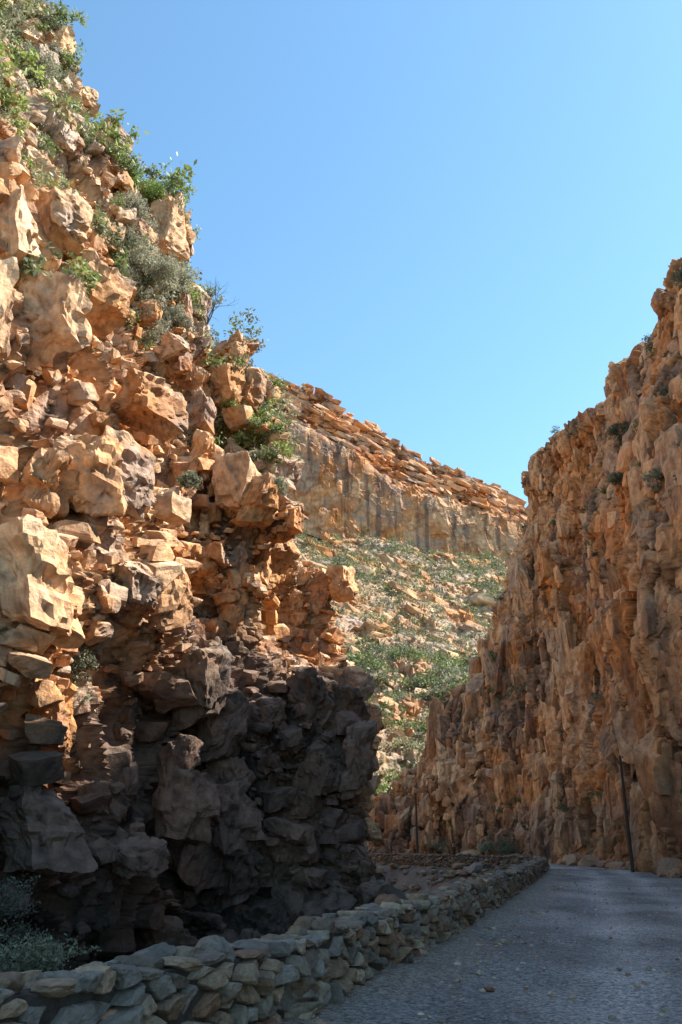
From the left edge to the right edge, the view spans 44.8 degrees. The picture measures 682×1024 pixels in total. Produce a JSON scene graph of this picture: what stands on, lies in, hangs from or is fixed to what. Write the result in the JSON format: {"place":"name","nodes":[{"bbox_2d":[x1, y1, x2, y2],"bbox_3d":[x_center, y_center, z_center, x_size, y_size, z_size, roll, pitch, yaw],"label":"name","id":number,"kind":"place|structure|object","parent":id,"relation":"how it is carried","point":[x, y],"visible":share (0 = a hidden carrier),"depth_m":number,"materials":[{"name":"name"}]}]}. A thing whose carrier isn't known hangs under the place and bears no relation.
{"place":"outdoors","nodes":[
{"label":"outdoors","id":0,"kind":"place"},
{"bbox_2d":[0,0,405,971],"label":"canyon cliff","id":1,"kind":"structure","parent":0,"point":[198,766],"depth_m":30.00,"materials":[{"name":"stone"}]},
{"bbox_2d":[0,871,46,947],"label":"shrub","id":2,"kind":"object","parent":1,"relation":"on","point":[6,906],"visible":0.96,"depth_m":18.25,"materials":[{"name":"green plant"}]},
{"bbox_2d":[14,39,62,86],"bbox_3d":[-18.907,-27.723,51.056,3.280,2.106,3.467,-13,-25,29],"label":"shrub","id":3,"kind":"object","parent":1,"relation":"on","point":[43,61],"visible":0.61,"depth_m":50.78,"materials":[{"name":"green plant"}]},
{"bbox_2d":[74,681,91,707],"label":"shrub","id":4,"kind":"object","parent":1,"relation":"on","point":[86,698],"visible":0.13,"depth_m":24.97,"materials":[{"name":"green plant"}]},
{"bbox_2d":[70,643,98,682],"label":"shrub","id":5,"kind":"object","parent":1,"relation":"on","point":[81,662],"visible":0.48,"depth_m":25.51,"materials":[{"name":"green plant"}]},
{"bbox_2d":[114,261,147,294],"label":"shrub","id":6,"kind":"object","parent":1,"relation":"on","point":[136,279],"visible":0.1,"depth_m":44.27,"materials":[{"name":"green plant"}]},
{"bbox_2d":[113,187,158,232],"bbox_3d":[-12.318,-17.976,49.670,2.449,2.523,3.329,-9,-23,21],"label":"shrub","id":7,"kind":"object","parent":1,"relation":"on","point":[137,204],"visible":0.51,"depth_m":49.17,"materials":[{"name":"green plant"}]},
{"bbox_2d":[123,222,159,255],"bbox_3d":[-11.949,-15.521,48.090,3.083,1.966,2.874,17,-27,-36],"label":"shrub","id":8,"kind":"object","parent":1,"relation":"on","point":[144,240],"visible":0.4,"depth_m":47.82,"materials":[{"name":"green plant"}]},
{"bbox_2d":[126,163,168,204],"bbox_3d":[-12.778,-20.468,52.297,4.086,2.222,3.659,17,-27,-36],"label":"shrub","id":9,"kind":"object","parent":1,"relation":"on","point":[152,190],"visible":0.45,"depth_m":51.93,"materials":[{"name":"green plant"}]},
{"bbox_2d":[129,297,173,346],"bbox_3d":[-10.502,-10.527,44.816,3.080,2.219,3.662,0,-22,0],"label":"shrub","id":10,"kind":"object","parent":1,"relation":"on","point":[166,323],"visible":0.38,"depth_m":44.38,"materials":[{"name":"green plant"}]},
{"bbox_2d":[0,0,305,474],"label":"cliff ledge shrubs","id":11,"kind":"object","parent":1,"relation":"on","point":[52,18],"visible":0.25,"depth_m":45.36,"materials":[{"name":"green plant"}]},
{"bbox_2d":[121,237,188,300],"bbox_3d":[-10.565,-13.462,45.581,5.056,3.091,3.391,0,-22,0],"label":"shrub","id":12,"kind":"object","parent":1,"relation":"on","point":[139,260],"visible":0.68,"depth_m":45.29,"materials":[{"name":"green plant"}]},
{"bbox_2d":[144,249,200,294],"bbox_3d":[-9.998,-13.535,47.765,3.922,2.969,3.754,17,-27,-36],"label":"shrub","id":13,"kind":"object","parent":1,"relation":"on","point":[189,280],"visible":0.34,"depth_m":47.41,"materials":[{"name":"green plant"}]},
{"bbox_2d":[162,302,198,334],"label":"shrub","id":14,"kind":"object","parent":1,"relation":"on","point":[178,319],"visible":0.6,"depth_m":47.16,"materials":[{"name":"green plant"}]},
{"bbox_2d":[175,469,202,490],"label":"shrub","id":15,"kind":"object","parent":1,"relation":"on","point":[189,479],"visible":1,"depth_m":32.37,"materials":[{"name":"green plant"}]},
{"bbox_2d":[199,278,239,323],"bbox_3d":[-8.310,-12.978,51.669,3.998,2.833,2.845,-11,-24,26],"label":"bare shrub","id":16,"kind":"object","parent":1,"relation":"on","point":[209,314],"visible":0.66,"depth_m":51.19,"materials":[{"name":"grey plant"}]},
{"bbox_2d":[244,412,274,431],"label":"shrub","id":17,"kind":"object","parent":1,"relation":"on","point":[252,421],"visible":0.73,"depth_m":43.85,"materials":[{"name":"green plant"}]},
{"bbox_2d":[273,475,289,495],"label":"shrub","id":18,"kind":"object","parent":1,"relation":"on","point":[280,484],"visible":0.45,"depth_m":40.51,"materials":[{"name":"green plant"}]},
{"bbox_2d":[43,0,681,507],"label":"sky","id":19,"kind":"structure","parent":0,"point":[447,221],"materials":[{"name":"blue"}]},
{"bbox_2d":[268,373,527,558],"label":"background cliff","id":20,"kind":"structure","parent":0,"point":[367,475],"depth_m":262.42,"materials":[{"name":"beige stone"}]},
{"bbox_2d":[292,529,506,791],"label":"scree hillside","id":21,"kind":"structure","parent":0,"point":[350,625],"depth_m":180.94,"materials":[{"name":"beige stone"}]},
{"bbox_2d":[294,525,513,792],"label":"hillside shrubs","id":22,"kind":"object","parent":21,"relation":"on","point":[377,577],"visible":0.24,"depth_m":195.35,"materials":[{"name":"green plant"}]},
{"bbox_2d":[344,640,477,794],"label":"hillside shrubs","id":23,"kind":"object","parent":21,"relation":"on","point":[447,669],"visible":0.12,"depth_m":137.82,"materials":[{"name":"green plant"}]},
{"bbox_2d":[376,865,504,893],"bbox_3d":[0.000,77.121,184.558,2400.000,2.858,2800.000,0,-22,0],"label":"ground","id":24,"kind":"structure","parent":0,"point":[411,877],"depth_m":61.49,"materials":[{"name":"brown soil"}]},
{"bbox_2d":[0,919,101,971],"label":"shrub","id":25,"kind":"object","parent":24,"relation":"on","point":[35,958],"visible":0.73,"depth_m":14.41,"materials":[{"name":"green plant"}]},
{"bbox_2d":[0,853,549,1023],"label":"dry stone wall","id":26,"kind":"structure","parent":24,"relation":"on","point":[306,967],"depth_m":7.33,"materials":[{"name":"grey stone"}]},
{"bbox_2d":[375,849,681,891],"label":"rubble boulders","id":27,"kind":"object","parent":24,"relation":"on","point":[668,867],"visible":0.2,"depth_m":57.72,"materials":[{"name":"stone"}]},
{"bbox_2d":[278,863,681,1023],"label":"gravel road","id":28,"kind":"structure","parent":0,"point":[410,990],"depth_m":11.18,"materials":[{"name":"grey gravel"}]},
{"bbox_2d":[414,793,418,853],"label":"utility pole","id":29,"kind":"object","parent":28,"relation":"on","point":[417,847],"visible":0.95,"depth_m":71.05,"materials":[{"name":"brown wood"}]},
{"bbox_2d":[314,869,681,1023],"bbox_3d":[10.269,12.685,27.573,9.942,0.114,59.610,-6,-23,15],"label":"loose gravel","id":30,"kind":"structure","parent":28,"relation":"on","point":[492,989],"depth_m":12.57,"materials":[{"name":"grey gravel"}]},
{"bbox_2d":[617,755,634,871],"bbox_3d":[16.959,17.960,49.008,0.375,6.851,0.220,-9,-24,21],"label":"utility pole","id":31,"kind":"object","parent":28,"relation":"on","point":[627,823],"visible":0.93,"depth_m":48.89,"materials":[{"name":"brown wood"}]},
{"bbox_2d":[367,257,681,874],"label":"canyon cliff","id":32,"kind":"structure","parent":0,"point":[549,741],"depth_m":70.52,"materials":[{"name":"stone"}]},
{"bbox_2d":[425,836,450,853],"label":"shrub","id":33,"kind":"object","parent":32,"relation":"on","point":[442,845],"visible":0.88,"depth_m":79.36,"materials":[{"name":"green plant"}]},
{"bbox_2d":[474,837,496,854],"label":"shrub","id":34,"kind":"object","parent":32,"relation":"on","point":[486,846],"visible":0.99,"depth_m":74.21,"materials":[{"name":"green plant"}]},
{"bbox_2d":[494,837,517,855],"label":"shrub","id":35,"kind":"object","parent":32,"relation":"on","point":[505,847],"visible":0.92,"depth_m":73.37,"materials":[{"name":"green plant"}]},
{"bbox_2d":[439,333,681,823],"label":"cliff ledge shrubs","id":36,"kind":"object","parent":32,"relation":"on","point":[552,522],"visible":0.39,"depth_m":72.97,"materials":[{"name":"green plant"}]},
{"bbox_2d":[604,470,622,485],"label":"shrub","id":37,"kind":"object","parent":32,"relation":"on","point":[614,478],"visible":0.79,"depth_m":60.63,"materials":[{"name":"green plant"}]},
{"bbox_2d":[606,421,630,448],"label":"shrub","id":38,"kind":"object","parent":32,"relation":"on","point":[614,430],"visible":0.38,"depth_m":66.46,"materials":[{"name":"green plant"}]},
{"bbox_2d":[625,508,633,525],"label":"shrub","id":39,"kind":"object","parent":32,"relation":"on","point":[630,518],"visible":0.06,"depth_m":51.23,"materials":[{"name":"green plant"}]},
{"bbox_2d":[640,466,664,492],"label":"shrub","id":40,"kind":"object","parent":32,"relation":"on","point":[657,474],"visible":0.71,"depth_m":49.94,"materials":[{"name":"green plant"}]},
{"bbox_2d":[655,381,668,395],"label":"shrub","id":41,"kind":"object","parent":32,"relation":"on","point":[664,391],"visible":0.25,"depth_m":56.27,"materials":[{"name":"green plant"}]},
{"bbox_2d":[666,268,681,287],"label":"shrub","id":42,"kind":"object","parent":32,"relation":"on","point":[678,275],"visible":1,"depth_m":57.27,"materials":[{"name":"green plant"}]}
]}

